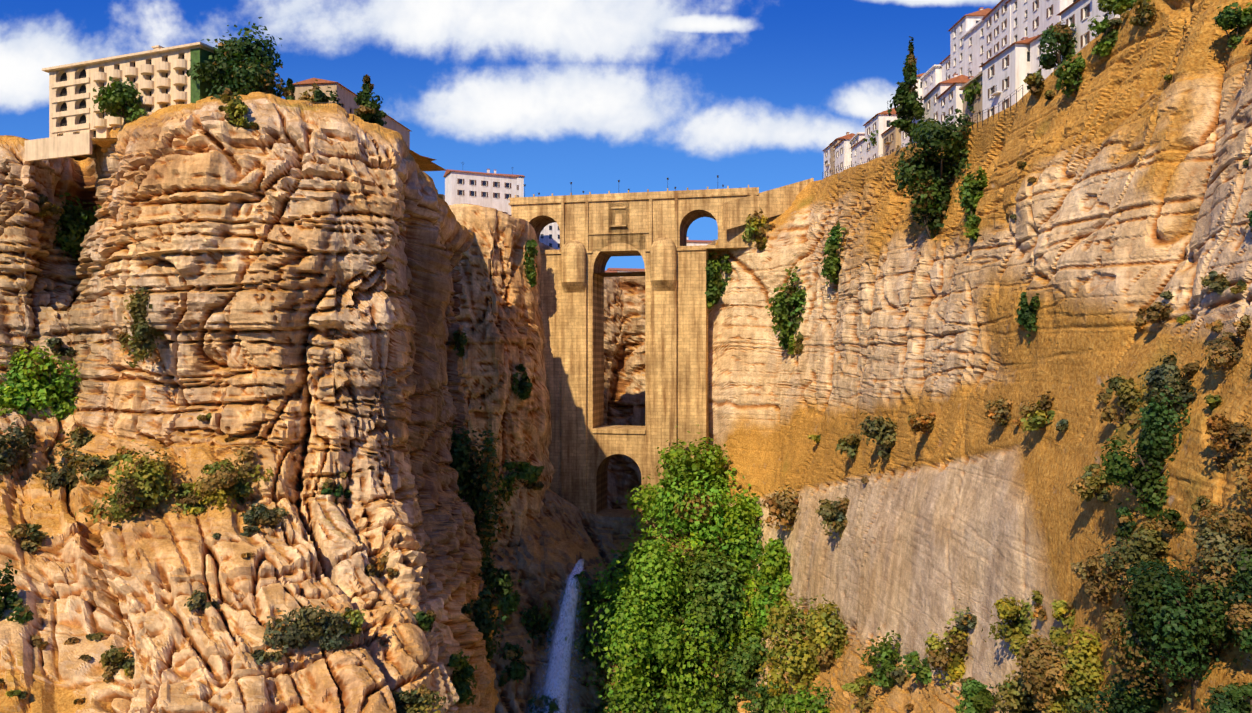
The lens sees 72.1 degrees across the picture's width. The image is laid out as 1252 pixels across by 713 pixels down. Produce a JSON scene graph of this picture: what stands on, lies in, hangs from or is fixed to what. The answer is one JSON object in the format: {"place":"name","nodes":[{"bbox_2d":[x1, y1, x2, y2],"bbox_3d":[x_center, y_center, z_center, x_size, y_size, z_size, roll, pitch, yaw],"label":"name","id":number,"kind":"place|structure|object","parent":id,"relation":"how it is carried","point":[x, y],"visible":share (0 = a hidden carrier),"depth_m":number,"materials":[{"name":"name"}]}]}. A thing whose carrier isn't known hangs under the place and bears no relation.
{"place":"outdoors","nodes":[
{"label":"outdoors","id":0,"kind":"place"},
{"bbox_2d":[24,42,244,161],"bbox_3d":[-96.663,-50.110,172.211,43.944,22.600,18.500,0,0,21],"label":"hotel on cliff","id":1,"kind":"structure","parent":0,"point":[158,77],"depth_m":166.68,"materials":[{"name":"paint"}]},
{"bbox_2d":[0,92,498,712],"bbox_3d":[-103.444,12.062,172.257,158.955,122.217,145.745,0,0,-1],"label":"cliff","id":2,"kind":"structure","parent":0,"point":[290,264],"depth_m":146.14,"materials":[{"name":"beige stone"}]},
{"bbox_2d":[309,102,334,107],"bbox_3d":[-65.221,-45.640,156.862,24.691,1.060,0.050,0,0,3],"label":"terrace railing","id":3,"kind":"object","parent":2,"relation":"on","point":[322,102],"visible":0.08,"depth_m":156.25,"materials":[{"name":"brown metal"}]},
{"bbox_2d":[293,78,410,148],"bbox_3d":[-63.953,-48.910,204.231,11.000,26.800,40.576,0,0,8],"label":"building","id":4,"kind":"structure","parent":2,"relation":"on","point":[348,103],"depth_m":187.04,"materials":[{"name":"beige paint"}]},
{"bbox_2d":[0,0,1000,269],"label":"sky","id":5,"kind":"structure","parent":0,"point":[592,95],"materials":[{"name":"blue"}]},
{"bbox_2d":[438,194,717,508],"bbox_3d":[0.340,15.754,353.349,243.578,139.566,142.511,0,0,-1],"label":"cliff","id":6,"kind":"structure","parent":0,"point":[624,350],"depth_m":345.92,"materials":[{"name":"brown stone"}]},
{"bbox_2d":[494,167,524,196],"bbox_3d":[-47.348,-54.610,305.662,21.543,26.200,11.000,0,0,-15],"label":"white house","id":7,"kind":"structure","parent":6,"relation":"on","point":[520,186],"depth_m":303.38,"materials":[{"name":"paint"}]},
{"bbox_2d":[539,222,559,249],"bbox_3d":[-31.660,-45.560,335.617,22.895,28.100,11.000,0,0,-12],"label":"house","id":8,"kind":"structure","parent":6,"relation":"on","point":[549,235],"depth_m":331.28,"materials":[{"name":"white paint"}]},
{"bbox_2d":[607,268,644,271],"bbox_3d":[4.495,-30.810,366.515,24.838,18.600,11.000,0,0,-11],"label":"house","id":9,"kind":"structure","parent":6,"relation":"on","point":[627,270],"depth_m":361.77,"materials":[{"name":"white paint"}]},
{"bbox_2d":[687,237,712,245],"bbox_3d":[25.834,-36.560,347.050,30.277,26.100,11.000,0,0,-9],"label":"house","id":10,"kind":"structure","parent":6,"relation":"on","point":[697,242],"depth_m":342.81,"materials":[{"name":"white paint"}]},
{"bbox_2d":[487,488,755,712],"bbox_3d":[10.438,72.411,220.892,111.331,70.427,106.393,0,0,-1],"label":"gorge floor","id":11,"kind":"structure","parent":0,"point":[558,541],"depth_m":237.00,"materials":[{"name":"stone"}]},
{"bbox_2d":[526,563,584,712],"bbox_3d":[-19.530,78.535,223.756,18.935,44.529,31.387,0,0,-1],"label":"waterfall spray","id":12,"kind":"object","parent":11,"relation":"on","point":[567,595],"visible":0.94,"depth_m":224.50,"materials":[{"name":"white liquid"}]},
{"bbox_2d":[542,559,584,712],"bbox_3d":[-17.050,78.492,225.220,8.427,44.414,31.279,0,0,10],"label":"waterfall","id":13,"kind":"structure","parent":11,"relation":"on","point":[556,681],"depth_m":226.28,"materials":[{"name":"liquid"}]},
{"bbox_2d":[3,8,1251,712],"bbox_3d":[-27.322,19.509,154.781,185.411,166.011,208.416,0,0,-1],"label":"tree trunks","id":14,"kind":"object","parent":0,"point":[1193,680],"visible":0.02,"depth_m":122.78,"materials":[{"name":"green plant"}]},
{"bbox_2d":[0,0,1251,712],"bbox_3d":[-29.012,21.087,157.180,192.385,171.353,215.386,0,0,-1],"label":"foliage","id":15,"kind":"object","parent":14,"relation":"attached to","point":[708,580],"visible":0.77,"depth_m":148.27,"materials":[{"name":"green plant"}]},
{"bbox_2d":[708,0,1251,712],"bbox_3d":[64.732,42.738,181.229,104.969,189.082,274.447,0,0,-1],"label":"cliff","id":16,"kind":"structure","parent":0,"point":[1130,200],"depth_m":110.66,"materials":[{"name":"beige stone"}]},
{"bbox_2d":[508,185,758,537],"bbox_3d":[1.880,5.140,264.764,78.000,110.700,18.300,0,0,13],"label":"stone bridge","id":17,"kind":"structure","parent":16,"relation":"on","point":[597,231],"depth_m":260.05,"materials":[{"name":"stone"}]},
{"bbox_2d":[523,175,723,196],"bbox_3d":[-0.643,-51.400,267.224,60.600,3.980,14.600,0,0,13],"label":"street lamps","id":18,"kind":"object","parent":17,"relation":"on","point":[618,181],"visible":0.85,"depth_m":266.83,"materials":[{"name":"grey metal"}]},
{"bbox_2d":[723,178,813,230],"bbox_3d":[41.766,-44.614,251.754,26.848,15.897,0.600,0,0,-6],"label":"stone wall","id":19,"kind":"structure","parent":16,"relation":"on","point":[769,203],"depth_m":251.26,"materials":[{"name":"stone"}]},
{"bbox_2d":[823,145,829,177],"bbox_3d":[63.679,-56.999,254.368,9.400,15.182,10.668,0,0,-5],"label":"building","id":20,"kind":"structure","parent":16,"relation":"on","point":[826,150],"depth_m":255.23,"materials":[{"name":"white paint"}]},
{"bbox_2d":[829,132,854,175],"bbox_3d":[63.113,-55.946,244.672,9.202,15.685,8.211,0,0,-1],"label":"building","id":21,"kind":"structure","parent":16,"relation":"on","point":[836,141],"depth_m":244.94,"materials":[{"name":"beige paint"}]},
{"bbox_2d":[833,136,853,173],"bbox_3d":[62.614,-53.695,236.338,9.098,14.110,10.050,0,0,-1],"label":"building","id":22,"kind":"structure","parent":16,"relation":"on","point":[843,154],"depth_m":232.31,"materials":[{"name":"white paint"}]},
{"bbox_2d":[849,138,864,166],"bbox_3d":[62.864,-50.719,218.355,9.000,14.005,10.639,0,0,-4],"label":"building","id":23,"kind":"structure","parent":16,"relation":"on","point":[858,152],"depth_m":217.84,"materials":[{"name":"white paint"}]},
{"bbox_2d":[849,132,864,158],"bbox_3d":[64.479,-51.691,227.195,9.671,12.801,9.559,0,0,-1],"label":"building","id":24,"kind":"structure","parent":16,"relation":"on","point":[857,138],"depth_m":224.58,"materials":[{"name":"white paint"}]},
{"bbox_2d":[863,103,897,162],"bbox_3d":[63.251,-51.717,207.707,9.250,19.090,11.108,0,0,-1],"label":"building","id":25,"kind":"structure","parent":16,"relation":"on","point":[880,121],"depth_m":203.31,"materials":[{"name":"white paint"}]},
{"bbox_2d":[881,126,900,155],"bbox_3d":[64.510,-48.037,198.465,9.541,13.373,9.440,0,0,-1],"label":"building","id":26,"kind":"structure","parent":16,"relation":"on","point":[891,138],"depth_m":196.99,"materials":[{"name":"beige paint"}]},
{"bbox_2d":[901,131,909,146],"bbox_3d":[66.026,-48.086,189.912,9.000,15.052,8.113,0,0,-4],"label":"building","id":27,"kind":"structure","parent":16,"relation":"on","point":[904,139],"depth_m":191.44,"materials":[{"name":"white paint"}]},
{"bbox_2d":[898,69,924,105],"bbox_3d":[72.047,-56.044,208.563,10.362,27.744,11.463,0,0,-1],"label":"old town house","id":28,"kind":"structure","parent":16,"relation":"on","point":[919,85],"depth_m":203.52,"materials":[{"name":"white paint"}]},
{"bbox_2d":[912,112,923,141],"bbox_3d":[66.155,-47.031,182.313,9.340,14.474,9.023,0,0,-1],"label":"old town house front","id":29,"kind":"structure","parent":16,"relation":"on","point":[915,121],"depth_m":184.25,"materials":[{"name":"white paint"}]},
{"bbox_2d":[822,85,1022,178],"bbox_3d":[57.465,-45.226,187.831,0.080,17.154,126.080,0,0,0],"label":"fence","id":30,"kind":"object","parent":16,"relation":"on","point":[949,124],"visible":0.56,"depth_m":140.79,"materials":[{"name":"grey metal"}]},
{"bbox_2d":[920,65,941,106],"bbox_3d":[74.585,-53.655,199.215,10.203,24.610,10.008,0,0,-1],"label":"old town house","id":31,"kind":"structure","parent":16,"relation":"on","point":[931,77],"depth_m":197.76,"materials":[{"name":"white paint"}]},
{"bbox_2d":[921,72,967,122],"bbox_3d":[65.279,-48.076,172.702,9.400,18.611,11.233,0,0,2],"label":"building","id":32,"kind":"structure","parent":16,"relation":"on","point":[931,100],"depth_m":170.77,"materials":[{"name":"white paint"}]},
{"bbox_2d":[939,55,949,80],"bbox_3d":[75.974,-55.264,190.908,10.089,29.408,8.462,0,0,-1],"label":"old town house","id":33,"kind":"structure","parent":16,"relation":"on","point":[945,62],"depth_m":191.88,"materials":[{"name":"white paint"}]},
{"bbox_2d":[936,71,973,126],"bbox_3d":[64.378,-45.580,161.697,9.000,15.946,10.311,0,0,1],"label":"building","id":34,"kind":"structure","parent":16,"relation":"on","point":[950,98],"depth_m":159.84,"materials":[{"name":"white paint"}]},
{"bbox_2d":[948,7,991,78],"bbox_3d":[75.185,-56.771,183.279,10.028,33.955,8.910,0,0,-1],"label":"old town house","id":35,"kind":"structure","parent":16,"relation":"on","point":[962,26],"depth_m":182.35,"materials":[{"name":"white paint"}]},
{"bbox_2d":[959,72,981,122],"bbox_3d":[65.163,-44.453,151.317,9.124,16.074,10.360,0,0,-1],"label":"building","id":36,"kind":"structure","parent":16,"relation":"on","point":[976,104],"depth_m":150.57,"materials":[{"name":"beige paint"}]},
{"bbox_2d":[960,20,983,76],"bbox_3d":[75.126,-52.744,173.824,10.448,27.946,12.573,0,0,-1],"label":"old town house","id":37,"kind":"structure","parent":16,"relation":"on","point":[973,48],"depth_m":174.55,"materials":[{"name":"white paint"}]},
{"bbox_2d":[981,0,1010,62],"bbox_3d":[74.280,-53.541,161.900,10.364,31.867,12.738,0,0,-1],"label":"old town house","id":38,"kind":"structure","parent":16,"relation":"on","point":[997,28],"depth_m":161.55,"materials":[{"name":"white paint"}]},
{"bbox_2d":[979,35,1038,119],"bbox_3d":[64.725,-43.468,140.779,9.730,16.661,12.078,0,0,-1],"label":"building","id":39,"kind":"structure","parent":16,"relation":"on","point":[1005,72],"depth_m":138.47,"materials":[{"name":"white paint"}]},
{"bbox_2d":[1005,0,1026,43],"bbox_3d":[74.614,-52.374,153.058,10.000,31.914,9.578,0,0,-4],"label":"old town house","id":40,"kind":"structure","parent":16,"relation":"on","point":[1018,20],"depth_m":153.53,"materials":[{"name":"white paint"}]},
{"bbox_2d":[1026,21,1060,79],"bbox_3d":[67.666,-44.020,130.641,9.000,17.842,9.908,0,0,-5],"label":"building","id":41,"kind":"structure","parent":16,"relation":"on","point":[1036,52],"depth_m":132.69,"materials":[{"name":"white paint"}]},
{"bbox_2d":[1027,0,1075,37],"bbox_3d":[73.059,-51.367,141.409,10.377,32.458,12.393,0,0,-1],"label":"old town house","id":42,"kind":"structure","parent":16,"relation":"on","point":[1041,15],"depth_m":141.57,"materials":[{"name":"white paint"}]},
{"bbox_2d":[1056,0,1091,60],"bbox_3d":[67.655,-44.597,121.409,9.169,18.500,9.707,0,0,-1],"label":"building","id":43,"kind":"structure","parent":16,"relation":"on","point":[1078,13],"depth_m":120.76,"materials":[{"name":"white paint"}]},
{"bbox_2d":[1092,0,1129,39],"bbox_3d":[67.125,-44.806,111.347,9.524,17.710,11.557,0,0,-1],"label":"building","id":44,"kind":"structure","parent":16,"relation":"on","point":[1097,12],"depth_m":114.90,"materials":[{"name":"white paint"}]},
{"label":"valley ground","id":45,"kind":"structure","parent":0,"visible":0},
{"bbox_2d":[448,204,554,550],"bbox_3d":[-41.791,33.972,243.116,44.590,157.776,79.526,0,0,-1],"label":"cliff","id":46,"kind":"structure","parent":45,"relation":"on","point":[499,319],"depth_m":247.78,"materials":[{"name":"beige stone"}]},
{"bbox_2d":[443,169,517,214],"bbox_3d":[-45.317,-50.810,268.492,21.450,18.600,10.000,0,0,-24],"label":"white house","id":47,"kind":"structure","parent":46,"relation":"on","point":[492,190],"depth_m":264.38,"materials":[{"name":"paint"}]}
]}

